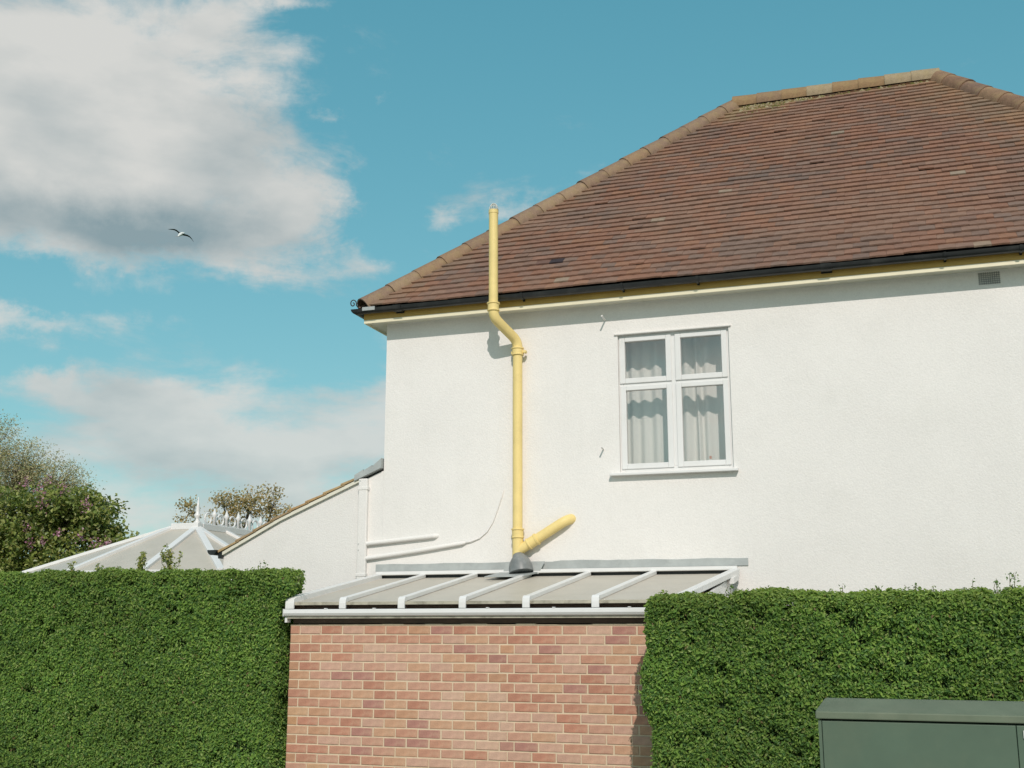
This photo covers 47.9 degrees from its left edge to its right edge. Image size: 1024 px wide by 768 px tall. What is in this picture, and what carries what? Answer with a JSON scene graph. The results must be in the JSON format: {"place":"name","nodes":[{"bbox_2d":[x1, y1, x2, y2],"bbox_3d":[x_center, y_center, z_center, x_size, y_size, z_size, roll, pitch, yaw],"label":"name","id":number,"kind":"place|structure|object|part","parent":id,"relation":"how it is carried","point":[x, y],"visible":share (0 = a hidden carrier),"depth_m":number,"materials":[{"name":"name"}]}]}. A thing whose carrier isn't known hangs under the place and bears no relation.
{"place":"outdoors","nodes":[
{"label":"outdoors","id":0,"kind":"place"},
{"bbox_2d":[169,229,193,241],"bbox_3d":[-10.944,-4.923,38.121,0.790,0.376,0.343,9,-15,-36],"label":"gull","id":1,"kind":"object","parent":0,"point":[181,234],"visible":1,"depth_m":38.12,"materials":[{"name":"white"}]},
{"bbox_2d":[0,0,1023,556],"label":"sky","id":2,"kind":"structure","parent":0,"point":[313,156],"materials":[{"name":"blue"}]},
{"bbox_2d":[815,698,1023,767],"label":"street cabinet","id":3,"kind":"object","parent":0,"point":[882,733],"visible":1,"depth_m":6.30,"materials":[{"name":"green metal"}]},
{"bbox_3d":[2.214,2.387,6.196,1.001,1.084,0.016,-4,-13,18],"label":"door","id":4,"kind":"part","parent":3,"relation":"part of","materials":[{"name":"green paint"}]},
{"bbox_3d":[2.979,2.332,5.936,0.610,1.084,0.026,-4,-13,18],"label":"door","id":5,"kind":"part","parent":3,"relation":"part of","materials":[{"name":"green paint"}]},
{"label":"garden lawn","id":6,"kind":"structure","parent":0,"visible":0},
{"bbox_2d":[0,409,106,513],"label":"willow tree","id":7,"kind":"object","parent":6,"relation":"on","point":[32,473],"visible":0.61,"depth_m":44.40,"materials":[{"name":"green plant"}]},
{"bbox_2d":[0,474,139,572],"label":"lilac tree","id":8,"kind":"object","parent":6,"relation":"on","point":[40,528],"visible":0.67,"depth_m":28.58,"materials":[{"name":"green plant"}]},
{"bbox_2d":[22,497,271,572],"bbox_3d":[-4.935,3.811,18.640,4.485,3.630,6.260,-4,-13,18],"label":"conservatory","id":9,"kind":"object","parent":6,"relation":"on","point":[196,540],"visible":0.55,"depth_m":16.86,"materials":[{"name":"white plastic"}]},
{"bbox_2d":[0,545,305,767],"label":"clipped hedge","id":10,"kind":"object","parent":6,"relation":"on","point":[138,667],"visible":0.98,"depth_m":11.33,"materials":[{"name":"green plant"}]},
{"bbox_2d":[173,481,292,527],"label":"tree","id":11,"kind":"object","parent":6,"relation":"on","point":[244,503],"visible":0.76,"depth_m":41.19,"materials":[{"name":"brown plant"}]},
{"bbox_2d":[207,458,383,592],"bbox_3d":[-1.599,3.289,16.131,2.256,3.615,6.126,-4,-13,18],"label":"extension","id":12,"kind":"object","parent":6,"relation":"on","point":[315,539],"visible":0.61,"depth_m":13.46,"materials":[{"name":"beige paint"}]},
{"bbox_2d":[355,478,369,578],"bbox_3d":[-1.722,1.730,13.265,0.129,1.285,0.060,-4,-13,18],"label":"downpipe","id":13,"kind":"object","parent":12,"relation":"attached to","point":[362,531],"visible":0.84,"depth_m":13.26,"materials":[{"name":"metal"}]},
{"bbox_2d":[283,558,747,767],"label":"lean to","id":14,"kind":"object","parent":6,"relation":"on","point":[370,686],"visible":0.89,"depth_m":10.47,"materials":[{"name":"brick"}]},
{"bbox_2d":[350,68,1023,624],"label":"house","id":15,"kind":"structure","parent":6,"relation":"on","point":[838,266],"depth_m":12.52,"materials":[{"name":"paint"}]},
{"bbox_2d":[366,534,438,545],"bbox_3d":[-1.243,1.774,13.112,0.892,0.124,0.086,-4,-13,18],"label":"waste pipe","id":16,"kind":"object","parent":15,"relation":"attached to","point":[402,539],"visible":1,"depth_m":13.07,"materials":[{"name":"white plastic"}]},
{"bbox_2d":[365,541,465,560],"bbox_3d":[-1.095,1.888,13.018,1.218,0.195,0.052,-4,-13,18],"label":"waste pipe","id":17,"kind":"object","parent":15,"relation":"attached to","point":[407,552],"visible":1,"depth_m":13.00,"materials":[{"name":"white plastic"}]},
{"bbox_2d":[464,489,503,542],"bbox_3d":[-0.323,1.480,12.849,0.492,0.599,0.027,-4,-13,18],"label":"cable","id":18,"kind":"object","parent":15,"relation":"attached to","point":[473,540],"visible":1,"depth_m":12.81,"materials":[{"name":"white plastic"}]},
{"bbox_2d":[484,203,575,576],"bbox_3d":[0.232,0.018,12.800,1.032,4.209,0.442,-1,-12,6],"label":"soil pipe","id":19,"kind":"object","parent":15,"relation":"attached to","point":[521,563],"visible":0.99,"depth_m":12.76,"materials":[{"name":"yellow paint"}]},
{"bbox_2d":[610,328,738,476],"bbox_3d":[1.727,0.194,12.437,1.370,1.566,0.180,-4,-13,18],"label":"window","id":20,"kind":"structure","parent":15,"relation":"in","point":[674,381],"depth_m":12.43,"materials":[{"name":"white plastic"}]},
{"bbox_2d":[626,336,725,463],"bbox_3d":[1.830,0.232,12.739,1.616,1.840,0.085,-4,-13,18],"label":"net curtain","id":21,"kind":"object","parent":15,"relation":"hanging from","point":[703,423],"visible":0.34,"depth_m":12.75,"materials":[{"name":"white fabric"}]},
{"bbox_2d":[637,572,1023,767],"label":"clipped hedge","id":22,"kind":"object","parent":6,"relation":"on","point":[752,678],"visible":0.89,"depth_m":8.75,"materials":[{"name":"green plant"}]}
]}

